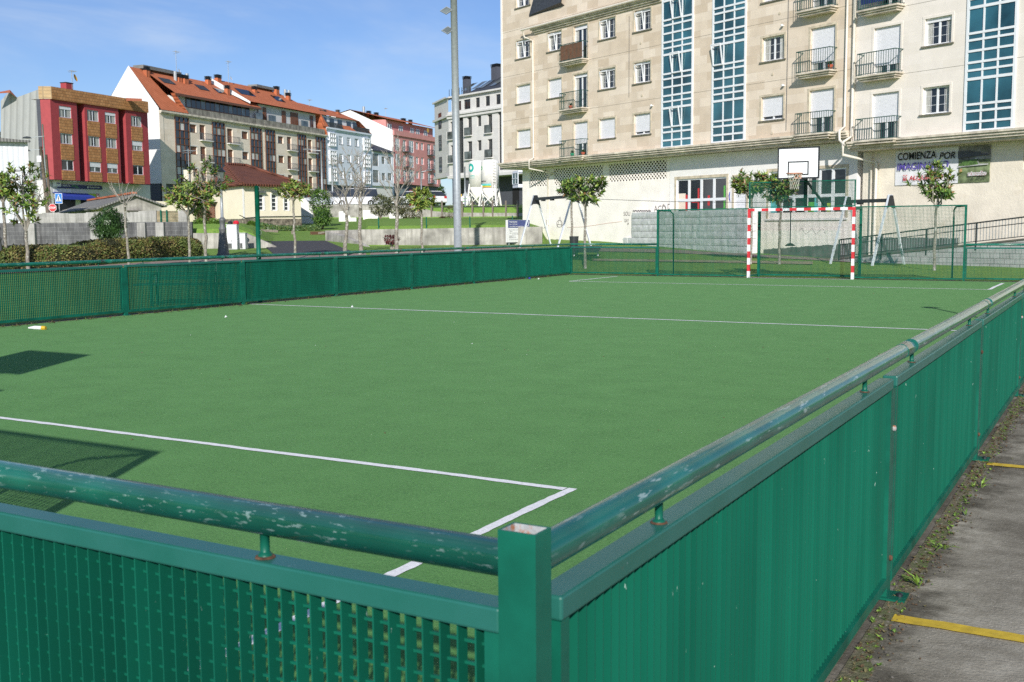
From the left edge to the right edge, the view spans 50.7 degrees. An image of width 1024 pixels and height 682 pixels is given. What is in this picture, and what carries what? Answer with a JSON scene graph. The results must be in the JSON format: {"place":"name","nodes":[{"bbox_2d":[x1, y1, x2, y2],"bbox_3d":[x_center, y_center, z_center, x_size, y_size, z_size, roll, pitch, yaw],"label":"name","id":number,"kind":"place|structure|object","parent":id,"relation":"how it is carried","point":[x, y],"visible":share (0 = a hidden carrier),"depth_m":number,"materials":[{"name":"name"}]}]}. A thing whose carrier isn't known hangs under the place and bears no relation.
{"place":"outdoors","nodes":[
{"label":"outdoors","id":0,"kind":"place"},
{"bbox_2d":[139,263,231,303],"bbox_3d":[-6.925,-1.203,22.815,2.000,0.860,0.644,-1,6,-3],"label":"park bench","id":1,"kind":"object","parent":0,"point":[177,277],"visible":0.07,"depth_m":23.00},
{"bbox_2d":[0,0,500,204],"label":"sky","id":2,"kind":"structure","parent":0,"point":[342,55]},
{"bbox_2d":[266,240,349,254],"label":"driveway","id":3,"kind":"structure","parent":0,"point":[304,246],"depth_m":55.72,"materials":[{"name":"asphalt"}]},
{"bbox_2d":[1,247,874,273],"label":"path","id":4,"kind":"structure","parent":0,"point":[618,249],"depth_m":48.19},
{"bbox_2d":[440,0,461,250],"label":"floodlight pole","id":5,"kind":"object","parent":4,"relation":"on","point":[453,28],"visible":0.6,"depth_m":47.34,"materials":[{"name":"grey metal"}]},
{"bbox_2d":[427,206,491,206],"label":"road","id":6,"kind":"structure","parent":0,"point":[463,206],"depth_m":105.07,"materials":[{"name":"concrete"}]},
{"bbox_2d":[334,188,378,204],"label":"parked car","id":7,"kind":"object","parent":6,"relation":"on","point":[367,199],"visible":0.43,"depth_m":106.33,"materials":[{"name":"white metal"}]},
{"bbox_2d":[0,205,1023,324],"bbox_3d":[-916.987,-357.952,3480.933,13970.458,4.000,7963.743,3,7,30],"label":"ground","id":8,"kind":"structure","parent":0,"point":[415,223],"depth_m":42.41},
{"bbox_2d":[0,171,20,247],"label":"magnolia tree","id":9,"kind":"object","parent":8,"relation":"on","point":[3,198],"visible":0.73,"depth_m":39.67,"materials":[{"name":"green plant"}]},
{"bbox_2d":[0,138,31,222],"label":"warehouse","id":10,"kind":"structure","parent":8,"relation":"on","point":[15,151],"depth_m":62.35,"materials":[{"name":"concrete"}]},
{"bbox_2d":[0,161,51,268],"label":"magnolia tree","id":11,"kind":"object","parent":8,"relation":"on","point":[15,199],"visible":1,"depth_m":39.53,"materials":[{"name":"green plant"}]},
{"bbox_2d":[37,147,49,212],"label":"utility pole","id":12,"kind":"object","parent":8,"relation":"on","point":[40,158],"visible":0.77,"depth_m":86.96,"materials":[{"name":"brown wood"}]},
{"bbox_2d":[0,70,150,213],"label":"apartment building","id":13,"kind":"structure","parent":8,"relation":"on","point":[91,140],"depth_m":116.97,"materials":[{"name":"red paint"}]},
{"bbox_2d":[54,198,75,212],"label":"shop window","id":14,"kind":"structure","parent":13,"relation":"in","point":[67,203],"depth_m":115.42,"materials":[{"name":"black glass"}]},
{"bbox_2d":[33,211,156,222],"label":"block wall","id":15,"kind":"structure","parent":8,"relation":"on","point":[145,216],"depth_m":60.09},
{"bbox_2d":[0,222,192,245],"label":"block wall","id":16,"kind":"structure","parent":8,"relation":"on","point":[58,233],"depth_m":56.13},
{"bbox_2d":[0,236,203,269],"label":"hedge","id":17,"kind":"object","parent":8,"relation":"on","point":[139,247],"visible":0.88,"depth_m":43.23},
{"bbox_2d":[87,206,128,239],"bbox_3d":[-19.299,-5.343,51.734,1.923,2.302,1.966,3,7,30],"label":"shrub","id":18,"kind":"object","parent":8,"relation":"on","point":[108,223],"visible":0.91,"depth_m":51.30,"materials":[{"name":"green plant"}]},
{"bbox_2d":[57,192,166,213],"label":"shed","id":19,"kind":"structure","parent":8,"relation":"on","point":[137,203],"depth_m":68.03,"materials":[{"name":"concrete"}]},
{"bbox_2d":[108,180,140,264],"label":"bare tree","id":20,"kind":"object","parent":8,"relation":"on","point":[126,233],"visible":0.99,"depth_m":41.90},
{"bbox_2d":[157,210,186,221],"bbox_3d":[-18.782,-6.747,59.690,1.644,0.989,0.294,-2,6,-12],"label":"fence","id":21,"kind":"object","parent":8,"relation":"on","point":[172,216],"visible":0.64,"depth_m":59.64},
{"bbox_2d":[111,50,265,200],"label":"apartment building","id":22,"kind":"structure","parent":8,"relation":"on","point":[207,118],"depth_m":139.43,"materials":[{"name":"paint"}]},
{"bbox_2d":[162,178,217,261],"bbox_3d":[-12.957,-4.792,43.171,2.135,3.490,2.346,-5,8,-38],"label":"magnolia tree","id":23,"kind":"object","parent":8,"relation":"on","point":[186,196],"visible":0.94,"depth_m":42.76,"materials":[{"name":"green plant"}]},
{"bbox_2d":[172,155,233,261],"bbox_3d":[-12.383,-5.327,43.699,2.465,4.404,2.244,-2,6,-13],"label":"magnolia tree","id":24,"kind":"object","parent":8,"relation":"on","point":[205,206],"visible":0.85,"depth_m":43.20,"materials":[{"name":"green plant"}]},
{"bbox_2d":[217,166,229,255],"bbox_3d":[-12.937,-5.788,48.149,0.600,3.949,0.600,3,7,30],"label":"street lamp","id":25,"kind":"object","parent":8,"relation":"on","point":[223,248],"visible":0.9,"depth_m":48.10,"materials":[{"name":"black metal"}]},
{"bbox_2d":[226,224,238,248],"bbox_3d":[-14.079,-5.256,54.463,0.555,1.261,0.510,0,6,0],"label":"electrical cabinet","id":26,"kind":"object","parent":8,"relation":"on","point":[232,230],"visible":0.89,"depth_m":54.24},
{"bbox_2d":[156,149,311,225],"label":"house","id":27,"kind":"structure","parent":8,"relation":"on","point":[239,202],"depth_m":81.64,"materials":[{"name":"paint"}]},
{"bbox_2d":[193,233,276,248],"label":"concrete wall","id":28,"kind":"structure","parent":8,"relation":"on","point":[212,241],"depth_m":56.14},
{"bbox_2d":[211,61,327,197],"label":"apartment building","id":29,"kind":"structure","parent":8,"relation":"on","point":[292,129],"depth_m":160.88,"materials":[{"name":"paint"}]},
{"bbox_2d":[0,275,561,326],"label":"soil strip","id":30,"kind":"object","parent":8,"relation":"on","point":[245,303],"visible":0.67,"depth_m":22.36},
{"bbox_2d":[254,186,262,302],"bbox_3d":[-5.407,-2.064,23.088,0.130,2.489,0.100,-1,6,-1],"label":"net post","id":31,"kind":"object","parent":30,"relation":"on","point":[257,220],"visible":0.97,"depth_m":23.00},
{"bbox_2d":[260,222,321,230],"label":"hedge","id":32,"kind":"object","parent":8,"relation":"on","point":[286,227],"visible":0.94,"depth_m":76.64,"materials":[{"name":"green plant"}]},
{"bbox_2d":[271,176,312,257],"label":"magnolia tree","id":33,"kind":"object","parent":8,"relation":"on","point":[291,189],"visible":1,"depth_m":45.80,"materials":[{"name":"green plant"}]},
{"bbox_2d":[301,198,312,222],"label":"garden wall","id":34,"kind":"structure","parent":8,"relation":"on","point":[305,209],"depth_m":89.36,"materials":[{"name":"white paint"}]},
{"bbox_2d":[308,186,332,215],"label":"tree","id":35,"kind":"object","parent":8,"relation":"on","point":[320,197],"visible":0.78,"depth_m":83.01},
{"bbox_2d":[311,207,333,229],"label":"shrub","id":36,"kind":"object","parent":8,"relation":"on","point":[322,218],"visible":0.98,"depth_m":78.15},
{"bbox_2d":[299,103,378,204],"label":"apartment building","id":37,"kind":"structure","parent":8,"relation":"on","point":[348,133],"depth_m":176.30,"materials":[{"name":"paint"}]},
{"bbox_2d":[325,150,366,255],"bbox_3d":[-7.390,-6.175,47.749,1.986,4.959,1.781,0,6,3],"label":"bare tree","id":38,"kind":"object","parent":8,"relation":"on","point":[346,218],"visible":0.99,"depth_m":47.79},
{"bbox_2d":[326,231,369,246],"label":"concrete wall","id":39,"kind":"structure","parent":8,"relation":"on","point":[334,237],"depth_m":61.15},
{"bbox_2d":[341,140,377,253],"bbox_3d":[-6.545,-6.344,48.201,1.911,5.136,2.072,3,7,30],"label":"bare tree","id":40,"kind":"object","parent":8,"relation":"on","point":[359,201],"visible":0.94,"depth_m":48.26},
{"bbox_2d":[311,204,433,216],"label":"retaining wall","id":41,"kind":"structure","parent":8,"relation":"on","point":[353,210],"depth_m":98.88,"materials":[{"name":"concrete"}]},
{"bbox_2d":[368,193,393,218],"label":"tree","id":42,"kind":"object","parent":8,"relation":"on","point":[379,209],"visible":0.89,"depth_m":87.09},
{"bbox_2d":[370,144,394,204],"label":"building","id":43,"kind":"structure","parent":8,"relation":"on","point":[379,166],"depth_m":188.15,"materials":[{"name":"paint"}]},
{"bbox_2d":[331,106,440,205],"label":"apartment building","id":44,"kind":"structure","parent":8,"relation":"on","point":[418,142],"depth_m":210.13,"materials":[{"name":"paint"}]},
{"bbox_2d":[381,195,410,217],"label":"tree","id":45,"kind":"object","parent":8,"relation":"on","point":[401,201],"visible":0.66,"depth_m":85.91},
{"bbox_2d":[374,131,422,252],"bbox_3d":[-4.963,-6.591,47.721,2.082,5.518,2.529,3,7,30],"label":"bare tree","id":46,"kind":"object","parent":8,"relation":"on","point":[397,188],"visible":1,"depth_m":47.78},
{"bbox_2d":[399,207,424,218],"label":"shrub","id":47,"kind":"object","parent":8,"relation":"on","point":[404,211],"visible":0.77,"depth_m":84.96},
{"bbox_2d":[404,186,436,251],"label":"magnolia tree","id":48,"kind":"object","parent":8,"relation":"on","point":[419,201],"visible":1,"depth_m":47.82,"materials":[{"name":"green plant"}]},
{"bbox_2d":[325,227,542,244],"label":"concrete wall","id":49,"kind":"structure","parent":8,"relation":"on","point":[477,236],"depth_m":60.73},
{"bbox_2d":[432,63,522,204],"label":"apartment building","id":50,"kind":"structure","parent":8,"relation":"on","point":[480,120],"depth_m":134.34,"materials":[{"name":"paint"}]},
{"bbox_2d":[460,118,463,172],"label":"window","id":51,"kind":"structure","parent":50,"relation":"in","point":[461,119],"depth_m":136.40,"materials":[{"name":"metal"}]},
{"bbox_2d":[466,160,488,204],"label":"silo","id":52,"kind":"object","parent":8,"relation":"on","point":[474,187],"visible":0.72,"depth_m":112.13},
{"bbox_2d":[434,211,522,216],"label":"retaining wall","id":53,"kind":"structure","parent":8,"relation":"on","point":[437,214],"depth_m":98.93,"materials":[{"name":"concrete"}]},
{"bbox_2d":[478,159,501,205],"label":"silo","id":54,"kind":"object","parent":8,"relation":"on","point":[489,178],"visible":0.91,"depth_m":108.18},
{"bbox_2d":[0,275,1023,681],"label":"pitch","id":55,"kind":"object","parent":8,"relation":"on","point":[584,397],"visible":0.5,"depth_m":10.39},
{"bbox_2d":[0,417,566,489],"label":"pitch line","id":56,"kind":"object","parent":55,"relation":"on","point":[383,465],"visible":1,"depth_m":7.39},
{"bbox_2d":[2,274,571,326],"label":"weeds","id":57,"kind":"object","parent":55,"relation":"on","point":[76,319],"visible":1,"depth_m":22.41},
{"bbox_2d":[0,243,573,322],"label":"fence","id":58,"kind":"object","parent":55,"relation":"on","point":[270,279],"visible":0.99,"depth_m":22.90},
{"bbox_2d":[238,488,575,646],"bbox_3d":[-0.644,1.069,4.693,0.081,0.001,4.050,3,7,30],"label":"pitch line","id":59,"kind":"object","parent":55,"relation":"on","point":[413,564],"visible":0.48,"depth_m":5.68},
{"bbox_2d":[260,304,955,330],"bbox_3d":[1.044,-0.439,18.974,15.000,0.001,0.092,3,7,30],"label":"pitch line","id":60,"kind":"object","parent":55,"relation":"on","point":[614,317],"visible":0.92,"depth_m":18.37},
{"bbox_2d":[551,279,1023,681],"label":"fence","id":61,"kind":"object","parent":55,"relation":"on","point":[783,559],"visible":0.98,"depth_m":3.16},
{"bbox_2d":[965,243,1023,279],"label":"fence","id":62,"kind":"object","parent":61,"relation":"attached to","point":[992,248],"visible":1,"depth_m":29.38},
{"bbox_2d":[747,207,855,278],"bbox_3d":[8.507,-2.886,31.899,3.160,2.080,0.080,3,7,30],"label":"goal","id":63,"kind":"object","parent":55,"relation":"on","point":[853,209],"visible":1,"depth_m":31.70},
{"bbox_2d":[506,220,529,244],"bbox_3d":[0.320,-6.066,60.718,0.138,1.481,2.072,4,8,39],"label":"information board","id":64,"kind":"object","parent":8,"relation":"on","point":[512,226],"visible":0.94,"depth_m":60.37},
{"bbox_2d":[519,195,591,246],"bbox_3d":[2.046,-5.801,52.433,1.898,2.736,5.008,-3,6,-21],"label":"swing frame","id":65,"kind":"object","parent":8,"relation":"on","point":[535,199],"visible":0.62,"depth_m":53.23,"materials":[{"name":"metal"}]},
{"bbox_2d":[555,175,579,235],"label":"magnolia tree","id":66,"kind":"object","parent":8,"relation":"on","point":[568,194],"visible":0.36,"depth_m":47.45,"materials":[{"name":"green plant"}]},
{"bbox_2d":[566,173,608,245],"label":"magnolia tree","id":67,"kind":"object","parent":8,"relation":"on","point":[584,193],"visible":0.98,"depth_m":38.51,"materials":[{"name":"green plant"}]},
{"bbox_2d":[497,0,862,258],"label":"apartment building","id":68,"kind":"structure","parent":8,"relation":"on","point":[693,104],"depth_m":56.46,"materials":[{"name":"beige stone"}]},
{"bbox_2d":[514,38,530,60],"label":"window","id":69,"kind":"structure","parent":68,"relation":"in","point":[523,49],"depth_m":66.60,"materials":[{"name":"white plastic"}]},
{"bbox_2d":[515,84,530,104],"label":"window","id":70,"kind":"structure","parent":68,"relation":"in","point":[524,90],"depth_m":66.91,"materials":[{"name":"white plastic"}]},
{"bbox_2d":[515,129,531,149],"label":"window","id":71,"kind":"structure","parent":68,"relation":"in","point":[523,135],"depth_m":67.22,"materials":[{"name":"white plastic"}]},
{"bbox_2d":[546,30,560,52],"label":"window","id":72,"kind":"structure","parent":68,"relation":"in","point":[555,37],"depth_m":64.00,"materials":[{"name":"white plastic"}]},
{"bbox_2d":[546,125,562,145],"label":"window","id":73,"kind":"structure","parent":68,"relation":"in","point":[555,131],"depth_m":64.53,"materials":[{"name":"white plastic"}]},
{"bbox_2d":[546,78,562,99],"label":"window","id":74,"kind":"structure","parent":68,"relation":"in","point":[555,84],"depth_m":64.30,"materials":[{"name":"white plastic"}]},
{"bbox_2d":[575,121,586,155],"bbox_3d":[4.086,-11.688,62.565,0.080,1.970,1.284,-5,7,-35],"label":"balcony door","id":75,"kind":"structure","parent":68,"relation":"in","point":[581,127],"depth_m":62.58,"materials":[{"name":"white plastic"}]},
{"bbox_2d":[575,73,586,107],"bbox_3d":[4.066,-14.408,62.281,0.080,1.970,1.284,-5,7,-35],"label":"balcony door","id":76,"kind":"structure","parent":68,"relation":"in","point":[580,79],"depth_m":62.34,"materials":[{"name":"white plastic"}]},
{"bbox_2d":[575,24,586,58],"bbox_3d":[4.045,-17.128,61.996,0.080,1.970,1.284,-5,7,-35],"label":"balcony door","id":77,"kind":"structure","parent":68,"relation":"in","point":[580,31],"depth_m":61.96,"materials":[{"name":"white plastic"}]},
{"bbox_2d":[597,118,615,139],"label":"window","id":78,"kind":"structure","parent":68,"relation":"in","point":[607,125],"depth_m":60.58,"materials":[{"name":"white plastic"}]},
{"bbox_2d":[597,67,616,90],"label":"window","id":79,"kind":"structure","parent":68,"relation":"in","point":[607,76],"depth_m":60.28,"materials":[{"name":"white plastic"}]},
{"bbox_2d":[597,17,616,41],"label":"window","id":80,"kind":"structure","parent":68,"relation":"in","point":[607,26],"depth_m":60.02,"materials":[{"name":"white plastic"}]},
{"bbox_2d":[631,113,651,136],"bbox_3d":[7.064,-11.654,58.158,0.300,1.165,1.548,-5,7,-35],"label":"window","id":81,"kind":"structure","parent":68,"relation":"in","point":[642,121],"depth_m":58.20,"materials":[{"name":"white plastic"}]},
{"bbox_2d":[632,61,651,84],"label":"window","id":82,"kind":"structure","parent":68,"relation":"in","point":[642,71],"depth_m":57.92,"materials":[{"name":"white plastic"}]},
{"bbox_2d":[632,8,651,33],"bbox_3d":[7.023,-17.094,57.589,0.300,1.165,1.548,-5,7,-35],"label":"window","id":83,"kind":"structure","parent":68,"relation":"in","point":[642,17],"depth_m":57.62,"materials":[{"name":"white plastic"}]},
{"bbox_2d":[677,177,725,210],"bbox_3d":[9.864,-7.165,56.132,0.074,2.585,3.630,-5,7,-35],"label":"shop window","id":84,"kind":"structure","parent":68,"relation":"in","point":[696,193],"depth_m":56.04,"materials":[{"name":"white glass"}]},
{"bbox_2d":[758,95,784,122],"bbox_3d":[12.270,-10.914,50.718,0.300,1.165,1.579,-5,7,-35],"label":"window","id":85,"kind":"structure","parent":68,"relation":"in","point":[773,105],"depth_m":50.75,"materials":[{"name":"white plastic"}]},
{"bbox_2d":[759,35,785,63],"bbox_3d":[12.249,-13.634,50.433,0.300,1.165,1.579,-5,7,-35],"label":"window","id":86,"kind":"structure","parent":68,"relation":"in","point":[773,46],"depth_m":50.49,"materials":[{"name":"white plastic"}]},
{"bbox_2d":[766,167,845,219],"bbox_3d":[13.746,-6.828,50.463,0.190,2.337,4.828,-5,7,-35],"label":"shop window","id":87,"kind":"structure","parent":68,"relation":"in","point":[828,173],"depth_m":49.64,"materials":[{"name":"white glass"}]},
{"bbox_2d":[811,88,833,132],"bbox_3d":[13.969,-10.284,48.440,0.080,1.970,1.370,-5,7,-35],"label":"balcony door","id":88,"kind":"structure","parent":68,"relation":"in","point":[823,99],"depth_m":48.43,"materials":[{"name":"white plastic"}]},
{"bbox_2d":[812,25,834,70],"bbox_3d":[13.948,-13.004,48.155,0.080,1.970,1.370,-5,7,-35],"label":"balcony door","id":89,"kind":"structure","parent":68,"relation":"in","point":[823,36],"depth_m":48.18,"materials":[{"name":"white plastic"}]},
{"bbox_2d":[622,209,756,253],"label":"granite wall","id":90,"kind":"structure","parent":8,"relation":"on","point":[644,227],"depth_m":54.49,"materials":[{"name":"stone"}]},
{"bbox_2d":[619,259,812,263],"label":"worn path","id":91,"kind":"structure","parent":8,"relation":"on","point":[737,261],"depth_m":43.14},
{"bbox_2d":[729,169,771,263],"bbox_3d":[9.272,-4.865,42.032,1.812,3.796,1.916,3,7,30],"label":"magnolia tree","id":92,"kind":"object","parent":8,"relation":"on","point":[739,184],"visible":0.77,"depth_m":41.53,"materials":[{"name":"green plant"}]},
{"bbox_2d":[754,171,800,263],"bbox_3d":[10.365,-4.849,41.968,1.913,3.814,1.779,3,7,30],"label":"magnolia tree","id":93,"kind":"object","parent":8,"relation":"on","point":[773,178],"visible":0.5,"depth_m":41.59,"materials":[{"name":"green plant"}]},
{"bbox_2d":[564,274,1018,281],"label":"kerb","id":94,"kind":"structure","parent":8,"relation":"on","point":[803,278],"depth_m":31.97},
{"bbox_2d":[656,179,967,280],"bbox_3d":[8.776,-3.330,32.333,9.100,2.870,1.002,3,7,30],"label":"end fence","id":95,"kind":"object","parent":94,"relation":"on","point":[661,241],"visible":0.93,"depth_m":32.52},
{"bbox_2d":[571,243,656,273],"bbox_3d":[3.279,-2.678,34.996,3.020,0.980,0.063,3,7,30],"label":"fence","id":96,"kind":"object","parent":95,"relation":"attached to","point":[599,259],"visible":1,"depth_m":35.09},
{"bbox_2d":[777,146,826,207],"bbox_3d":[8.512,-4.733,31.536,1.200,1.770,2.419,3,7,30],"label":"basketball hoop","id":97,"kind":"object","parent":95,"relation":"attached to","point":[798,163],"visible":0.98,"depth_m":30.97,"materials":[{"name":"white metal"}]},
{"bbox_2d":[830,195,903,265],"bbox_3d":[14.132,-4.368,42.889,2.057,2.810,2.295,-4,7,-31],"label":"swing frame","id":98,"kind":"object","parent":8,"relation":"on","point":[889,200],"visible":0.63,"depth_m":42.41,"materials":[{"name":"metal"}]},
{"bbox_2d":[838,216,1023,259],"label":"ramp railing","id":99,"kind":"object","parent":8,"relation":"on","point":[976,228],"visible":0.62,"depth_m":40.98,"materials":[{"name":"metal"}]},
{"bbox_2d":[839,238,1023,267],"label":"access ramp","id":100,"kind":"structure","parent":8,"relation":"on","point":[1014,259],"depth_m":40.71,"materials":[{"name":"concrete"}]},
{"bbox_2d":[842,0,1023,254],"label":"apartment building","id":101,"kind":"structure","parent":8,"relation":"on","point":[926,74],"depth_m":43.73,"materials":[{"name":"paint"}]},
{"bbox_2d":[873,91,898,138],"bbox_3d":[15.886,-9.513,45.743,0.080,1.970,1.310,-5,7,-35],"label":"balcony door","id":102,"kind":"structure","parent":101,"relation":"in","point":[885,104],"depth_m":45.73,"materials":[{"name":"white plastic"}]},
{"bbox_2d":[875,24,900,73],"bbox_3d":[15.866,-12.233,45.458,0.080,1.970,1.310,-5,7,-35],"label":"balcony door","id":103,"kind":"structure","parent":101,"relation":"in","point":[886,37],"depth_m":45.44,"materials":[{"name":"white plastic"}]},
{"bbox_2d":[918,85,951,116],"bbox_3d":[17.201,-9.725,43.711,0.300,1.145,1.453,-5,7,-35],"label":"window","id":104,"kind":"structure","parent":101,"relation":"in","point":[936,100],"depth_m":43.76,"materials":[{"name":"glass"}]},
{"bbox_2d":[921,15,953,48],"bbox_3d":[17.181,-12.445,43.426,0.300,1.145,1.453,-5,7,-35],"label":"window","id":105,"kind":"structure","parent":101,"relation":"in","point":[938,29],"depth_m":43.46,"materials":[{"name":"white plastic"}]},
{"bbox_2d":[895,144,990,185],"bbox_3d":[17.690,-7.241,44.579,0.075,1.481,4.368,-5,7,-35],"label":"banner","id":106,"kind":"object","parent":101,"relation":"attached to","point":[973,162],"visible":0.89,"depth_m":44.24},
{"bbox_2d":[903,157,962,268],"bbox_3d":[14.569,-4.313,37.019,1.864,3.867,1.673,-5,7,-35],"label":"magnolia tree","id":107,"kind":"object","parent":8,"relation":"on","point":[944,190],"visible":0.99,"depth_m":36.85,"materials":[{"name":"green plant"}]},
{"bbox_2d":[824,383,1023,681],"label":"pavement","id":108,"kind":"structure","parent":0,"point":[979,582],"depth_m":4.54,"materials":[{"name":"concrete"}]},
{"bbox_2d":[498,522,551,681],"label":"corner post","id":109,"kind":"object","parent":108,"relation":"on","point":[524,600],"visible":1,"depth_m":1.76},
{"bbox_2d":[0,460,498,681],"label":"fence","id":110,"kind":"object","parent":109,"relation":"attached to","point":[84,600],"visible":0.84,"depth_m":2.13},
{"bbox_2d":[830,385,1023,681],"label":"weeds","id":111,"kind":"object","parent":108,"relation":"on","point":[872,620],"visible":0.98,"depth_m":5.11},
{"bbox_2d":[834,388,1023,681],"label":"soil strip","id":112,"kind":"object","parent":108,"relation":"on","point":[846,671],"visible":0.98,"depth_m":4.89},
{"bbox_2d":[836,393,1023,681],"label":"gravel","id":113,"kind":"structure","parent":112,"relation":"on","point":[927,548],"depth_m":5.04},
{"bbox_2d":[901,476,990,585],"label":"grass tufts","id":114,"kind":"object","parent":108,"relation":"on","point":[916,579],"visible":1,"depth_m":5.16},
{"bbox_2d":[891,614,1023,641],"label":"parking line","id":115,"kind":"object","parent":108,"relation":"on","point":[965,628],"visible":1,"depth_m":4.16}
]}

